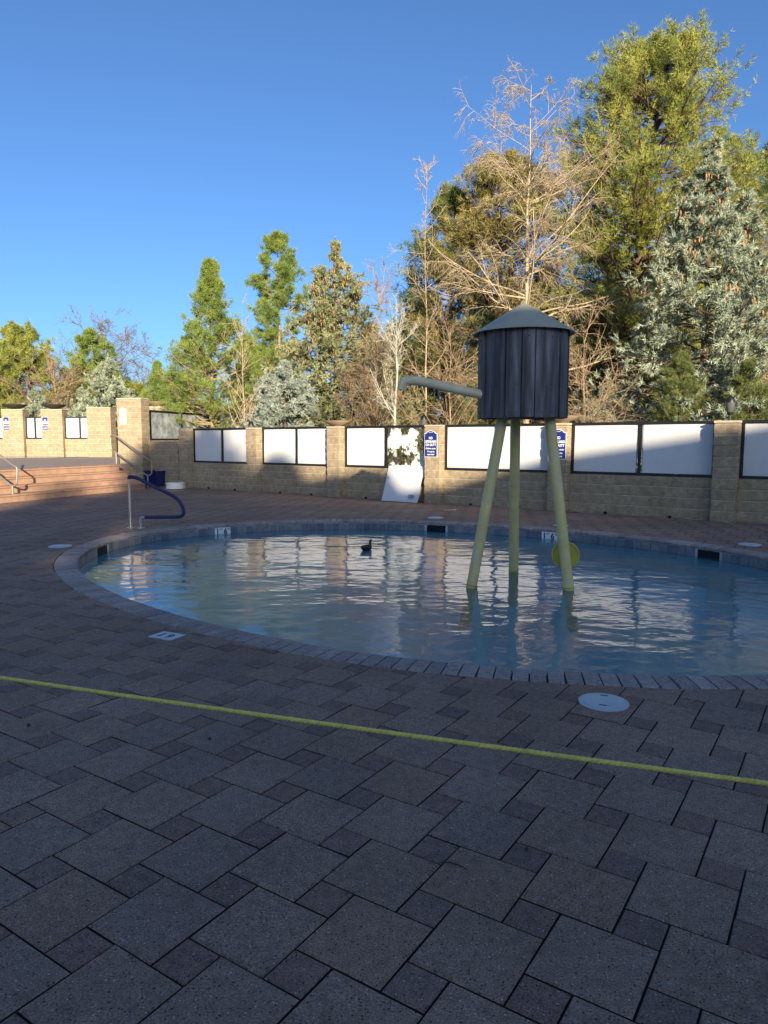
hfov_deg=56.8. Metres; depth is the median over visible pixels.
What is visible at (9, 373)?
pine tree
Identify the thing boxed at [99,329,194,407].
bare oak
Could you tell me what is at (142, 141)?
sky
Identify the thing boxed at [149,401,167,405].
planter bowl
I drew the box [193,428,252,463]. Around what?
windscreen
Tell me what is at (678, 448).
windscreen
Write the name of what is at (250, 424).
garden lantern
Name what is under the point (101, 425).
block pillar
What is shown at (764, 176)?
pine tree
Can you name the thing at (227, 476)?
block wall
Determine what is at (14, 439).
block pillar
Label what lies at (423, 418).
garden lantern
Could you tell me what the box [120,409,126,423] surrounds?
notice
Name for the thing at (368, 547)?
duck
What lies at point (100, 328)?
bare oak
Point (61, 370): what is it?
pine tree
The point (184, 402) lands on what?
young pine
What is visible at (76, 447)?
block wall
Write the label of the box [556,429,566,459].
pool sign
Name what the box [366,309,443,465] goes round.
pine tree
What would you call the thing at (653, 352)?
pine tree
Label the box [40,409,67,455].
block pillar
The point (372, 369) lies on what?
pine tree
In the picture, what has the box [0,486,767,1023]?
paved deck
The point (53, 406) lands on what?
fire bowl
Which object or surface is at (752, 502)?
block wall
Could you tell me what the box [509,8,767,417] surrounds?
ponderosa pine
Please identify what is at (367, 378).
bare shrub
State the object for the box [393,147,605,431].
pine tree
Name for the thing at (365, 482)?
block wall
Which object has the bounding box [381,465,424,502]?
leaning board
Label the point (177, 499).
pool handrail
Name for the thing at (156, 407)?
block pillar
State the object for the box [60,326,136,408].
pine tree
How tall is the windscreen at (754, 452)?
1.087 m
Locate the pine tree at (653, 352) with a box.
[635,244,703,421]
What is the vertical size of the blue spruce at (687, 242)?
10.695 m
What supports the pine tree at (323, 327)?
on the ground
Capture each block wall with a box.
[0,439,3,455]
[26,439,42,455]
[65,439,87,455]
[149,441,179,485]
[193,462,246,490]
[261,464,327,495]
[343,467,424,501]
[443,470,547,509]
[568,474,711,519]
[736,479,767,523]
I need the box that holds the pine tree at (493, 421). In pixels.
[453,364,509,471]
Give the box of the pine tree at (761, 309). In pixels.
[724,298,767,394]
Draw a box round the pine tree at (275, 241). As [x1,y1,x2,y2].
[237,229,320,425]
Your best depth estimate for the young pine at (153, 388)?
39.25 m
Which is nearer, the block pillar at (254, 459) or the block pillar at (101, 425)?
the block pillar at (254, 459)
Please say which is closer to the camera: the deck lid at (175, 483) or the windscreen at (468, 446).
the windscreen at (468, 446)
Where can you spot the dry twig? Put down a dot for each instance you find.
(454, 864)
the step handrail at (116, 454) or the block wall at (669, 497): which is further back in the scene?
the step handrail at (116, 454)
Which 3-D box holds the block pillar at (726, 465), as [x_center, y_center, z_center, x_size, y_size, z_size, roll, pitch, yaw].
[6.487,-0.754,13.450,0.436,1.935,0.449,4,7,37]
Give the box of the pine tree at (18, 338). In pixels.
[0,318,66,413]
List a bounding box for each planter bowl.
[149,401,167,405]
[324,420,351,425]
[555,415,580,422]
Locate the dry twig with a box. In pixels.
[441,861,467,869]
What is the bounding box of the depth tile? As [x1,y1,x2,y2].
[148,631,184,640]
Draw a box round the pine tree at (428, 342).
[393,286,464,449]
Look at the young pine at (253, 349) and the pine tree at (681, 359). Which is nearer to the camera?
the pine tree at (681, 359)
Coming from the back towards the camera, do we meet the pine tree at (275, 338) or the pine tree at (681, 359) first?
the pine tree at (275, 338)
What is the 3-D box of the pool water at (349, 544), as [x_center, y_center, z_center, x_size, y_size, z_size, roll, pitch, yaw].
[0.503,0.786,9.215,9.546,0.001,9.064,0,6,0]
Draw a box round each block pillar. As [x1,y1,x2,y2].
[1,409,28,455]
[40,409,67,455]
[86,407,116,456]
[116,398,149,486]
[149,406,166,410]
[178,429,193,487]
[194,404,220,427]
[246,427,263,491]
[326,426,344,497]
[424,425,444,503]
[547,423,572,511]
[710,420,741,522]
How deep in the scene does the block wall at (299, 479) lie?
20.28 m
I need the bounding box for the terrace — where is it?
[0,455,130,475]
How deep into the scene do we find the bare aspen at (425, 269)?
23.86 m
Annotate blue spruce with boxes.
[22,386,48,437]
[65,384,95,418]
[73,352,134,443]
[237,358,322,465]
[538,129,767,477]
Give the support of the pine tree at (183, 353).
on the ground
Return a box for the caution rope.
[0,676,767,785]
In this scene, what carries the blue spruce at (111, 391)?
on the ground
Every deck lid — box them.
[165,482,184,484]
[166,484,185,486]
[166,487,185,488]
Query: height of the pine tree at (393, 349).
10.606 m
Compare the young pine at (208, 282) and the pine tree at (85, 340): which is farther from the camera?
the pine tree at (85, 340)
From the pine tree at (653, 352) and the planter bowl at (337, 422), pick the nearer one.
the planter bowl at (337, 422)
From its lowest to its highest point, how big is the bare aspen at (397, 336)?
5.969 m
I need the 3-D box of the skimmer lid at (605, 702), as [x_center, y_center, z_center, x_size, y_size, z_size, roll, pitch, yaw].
[1.300,1.120,4.205,0.290,0.016,0.290,0,6,0]
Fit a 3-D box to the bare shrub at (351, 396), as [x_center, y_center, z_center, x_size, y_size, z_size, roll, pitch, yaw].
[-0.965,-2.842,22.228,2.206,4.354,3.530,4,7,33]
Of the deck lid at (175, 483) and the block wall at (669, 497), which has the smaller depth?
the block wall at (669, 497)
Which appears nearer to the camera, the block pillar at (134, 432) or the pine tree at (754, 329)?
the pine tree at (754, 329)
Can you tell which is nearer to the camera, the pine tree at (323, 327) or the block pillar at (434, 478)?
the block pillar at (434, 478)
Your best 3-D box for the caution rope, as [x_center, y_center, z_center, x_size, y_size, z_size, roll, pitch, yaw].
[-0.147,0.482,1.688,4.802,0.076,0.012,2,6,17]
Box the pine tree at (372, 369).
[340,321,406,434]
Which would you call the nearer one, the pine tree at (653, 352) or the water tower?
the water tower
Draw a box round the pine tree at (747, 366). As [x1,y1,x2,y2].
[711,356,767,470]
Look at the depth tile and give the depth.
5.62 m
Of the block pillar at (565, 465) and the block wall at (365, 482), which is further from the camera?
the block wall at (365, 482)
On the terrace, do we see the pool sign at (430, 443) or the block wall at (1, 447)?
the block wall at (1, 447)
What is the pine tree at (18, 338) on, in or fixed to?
on the ground
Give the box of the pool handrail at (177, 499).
[127,475,184,528]
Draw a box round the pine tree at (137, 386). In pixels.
[123,379,155,399]
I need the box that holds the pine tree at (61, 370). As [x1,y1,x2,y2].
[44,364,94,416]
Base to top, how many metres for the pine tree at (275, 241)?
11.939 m
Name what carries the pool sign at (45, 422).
attached to the block pillar at (53, 439)
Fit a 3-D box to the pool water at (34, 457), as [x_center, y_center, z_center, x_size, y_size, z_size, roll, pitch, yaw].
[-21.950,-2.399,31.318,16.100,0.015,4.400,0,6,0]
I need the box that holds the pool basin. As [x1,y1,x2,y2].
[54,519,767,690]
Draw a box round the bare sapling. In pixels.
[210,294,275,427]
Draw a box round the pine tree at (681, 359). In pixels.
[637,349,713,477]
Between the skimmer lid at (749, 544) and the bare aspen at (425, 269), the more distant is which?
the bare aspen at (425, 269)
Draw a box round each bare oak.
[52,304,159,402]
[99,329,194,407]
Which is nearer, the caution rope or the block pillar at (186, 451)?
the caution rope
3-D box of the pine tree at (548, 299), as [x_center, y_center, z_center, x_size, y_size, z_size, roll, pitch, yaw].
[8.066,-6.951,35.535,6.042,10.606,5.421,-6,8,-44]
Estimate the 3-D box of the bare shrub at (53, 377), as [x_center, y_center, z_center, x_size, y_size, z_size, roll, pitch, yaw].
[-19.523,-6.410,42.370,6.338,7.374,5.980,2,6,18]
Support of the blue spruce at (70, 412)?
on the ground
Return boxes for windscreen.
[0,417,2,438]
[25,417,41,438]
[64,417,87,438]
[149,410,208,439]
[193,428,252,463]
[262,426,332,465]
[345,425,424,467]
[445,423,547,472]
[571,421,717,477]
[739,420,767,478]
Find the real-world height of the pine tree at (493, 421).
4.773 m
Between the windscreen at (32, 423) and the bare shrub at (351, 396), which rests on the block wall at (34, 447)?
the windscreen at (32, 423)
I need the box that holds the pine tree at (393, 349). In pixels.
[371,320,424,455]
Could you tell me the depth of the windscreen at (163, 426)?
25.70 m
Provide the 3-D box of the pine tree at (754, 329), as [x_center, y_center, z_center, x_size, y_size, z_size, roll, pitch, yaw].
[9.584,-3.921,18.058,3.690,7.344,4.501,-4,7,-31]
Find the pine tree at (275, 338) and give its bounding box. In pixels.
[242,327,303,426]
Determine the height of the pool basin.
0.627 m
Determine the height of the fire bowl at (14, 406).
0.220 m
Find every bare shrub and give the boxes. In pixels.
[0,344,100,416]
[327,352,403,455]
[340,256,413,455]
[385,299,480,464]
[521,294,654,461]
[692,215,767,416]
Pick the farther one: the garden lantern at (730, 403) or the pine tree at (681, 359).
the pine tree at (681, 359)
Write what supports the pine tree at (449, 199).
on the ground
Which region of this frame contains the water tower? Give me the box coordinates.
[397,303,579,630]
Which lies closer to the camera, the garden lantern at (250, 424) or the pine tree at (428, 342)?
the garden lantern at (250, 424)
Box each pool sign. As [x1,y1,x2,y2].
[3,416,8,429]
[42,416,47,429]
[424,430,436,456]
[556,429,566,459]
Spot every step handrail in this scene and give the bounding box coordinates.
[0,454,17,493]
[110,434,152,487]
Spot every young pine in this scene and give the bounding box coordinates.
[117,360,176,452]
[151,257,272,463]
[176,393,193,411]
[218,336,292,427]
[298,365,333,426]
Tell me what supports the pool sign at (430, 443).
attached to the block pillar at (434, 478)
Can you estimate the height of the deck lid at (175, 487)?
0.063 m
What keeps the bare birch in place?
on the ground
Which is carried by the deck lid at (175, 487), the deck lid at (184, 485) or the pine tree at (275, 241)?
the deck lid at (184, 485)
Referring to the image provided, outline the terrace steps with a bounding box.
[0,464,145,502]
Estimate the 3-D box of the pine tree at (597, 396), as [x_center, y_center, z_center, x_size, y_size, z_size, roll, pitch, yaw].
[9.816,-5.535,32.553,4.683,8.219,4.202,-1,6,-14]
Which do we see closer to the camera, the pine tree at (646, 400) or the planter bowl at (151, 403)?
the planter bowl at (151, 403)
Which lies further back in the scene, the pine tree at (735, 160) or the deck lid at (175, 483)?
the pine tree at (735, 160)
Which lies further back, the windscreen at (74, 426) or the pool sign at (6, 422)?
the windscreen at (74, 426)
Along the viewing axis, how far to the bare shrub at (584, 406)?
18.32 m
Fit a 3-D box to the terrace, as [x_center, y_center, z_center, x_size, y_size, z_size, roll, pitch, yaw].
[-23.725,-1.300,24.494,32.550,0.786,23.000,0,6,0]
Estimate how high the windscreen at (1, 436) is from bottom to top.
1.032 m
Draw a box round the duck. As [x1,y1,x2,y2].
[361,539,371,550]
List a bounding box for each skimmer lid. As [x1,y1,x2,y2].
[48,544,71,547]
[578,693,629,711]
[738,543,761,545]
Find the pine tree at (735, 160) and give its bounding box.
[636,124,767,418]
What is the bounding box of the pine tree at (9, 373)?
[0,349,27,416]
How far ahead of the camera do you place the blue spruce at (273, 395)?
24.25 m
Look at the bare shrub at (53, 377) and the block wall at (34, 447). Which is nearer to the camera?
the block wall at (34, 447)
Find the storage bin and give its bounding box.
[143,470,165,485]
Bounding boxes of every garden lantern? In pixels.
[248,421,253,427]
[420,414,426,455]
[726,395,734,423]
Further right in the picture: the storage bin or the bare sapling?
the bare sapling
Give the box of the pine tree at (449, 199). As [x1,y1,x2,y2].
[362,179,511,461]
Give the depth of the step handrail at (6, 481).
17.75 m
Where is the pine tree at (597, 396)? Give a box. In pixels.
[568,308,652,421]
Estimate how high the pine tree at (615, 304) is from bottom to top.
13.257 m
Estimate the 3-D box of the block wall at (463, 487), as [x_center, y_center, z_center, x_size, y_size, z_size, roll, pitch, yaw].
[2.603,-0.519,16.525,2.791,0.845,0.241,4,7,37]
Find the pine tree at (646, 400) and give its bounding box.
[600,259,698,445]
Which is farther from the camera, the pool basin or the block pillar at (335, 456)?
the block pillar at (335, 456)
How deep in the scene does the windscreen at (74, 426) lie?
33.67 m
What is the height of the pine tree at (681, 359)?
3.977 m
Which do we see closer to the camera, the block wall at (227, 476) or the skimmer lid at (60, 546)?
the skimmer lid at (60, 546)
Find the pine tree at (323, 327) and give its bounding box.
[230,237,422,467]
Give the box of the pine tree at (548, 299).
[531,269,574,422]
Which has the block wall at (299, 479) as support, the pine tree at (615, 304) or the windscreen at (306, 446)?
the windscreen at (306, 446)
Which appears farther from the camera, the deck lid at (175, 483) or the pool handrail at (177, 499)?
the deck lid at (175, 483)
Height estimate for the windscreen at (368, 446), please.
1.087 m
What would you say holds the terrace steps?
on the paved deck
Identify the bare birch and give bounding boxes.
[420,57,648,422]
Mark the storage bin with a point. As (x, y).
(156, 478)
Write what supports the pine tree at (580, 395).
on the ground
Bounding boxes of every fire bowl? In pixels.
[1,404,26,408]
[41,404,65,408]
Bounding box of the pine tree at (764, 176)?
[694,140,767,383]
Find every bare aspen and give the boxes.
[368,291,421,464]
[388,156,463,415]
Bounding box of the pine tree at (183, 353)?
[163,333,225,408]
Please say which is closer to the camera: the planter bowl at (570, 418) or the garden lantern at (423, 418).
the planter bowl at (570, 418)
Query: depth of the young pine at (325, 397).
58.76 m
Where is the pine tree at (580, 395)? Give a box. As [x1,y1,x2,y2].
[560,343,604,425]
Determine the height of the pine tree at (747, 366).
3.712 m
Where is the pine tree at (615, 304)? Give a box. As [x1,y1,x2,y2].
[575,252,652,420]
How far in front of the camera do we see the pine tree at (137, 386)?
43.18 m
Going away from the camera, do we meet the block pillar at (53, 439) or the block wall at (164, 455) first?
the block wall at (164, 455)
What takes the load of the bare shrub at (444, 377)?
on the ground
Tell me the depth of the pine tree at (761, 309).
23.87 m
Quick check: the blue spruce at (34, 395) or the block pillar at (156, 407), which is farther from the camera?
the blue spruce at (34, 395)
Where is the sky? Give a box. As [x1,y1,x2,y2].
[0,0,767,426]

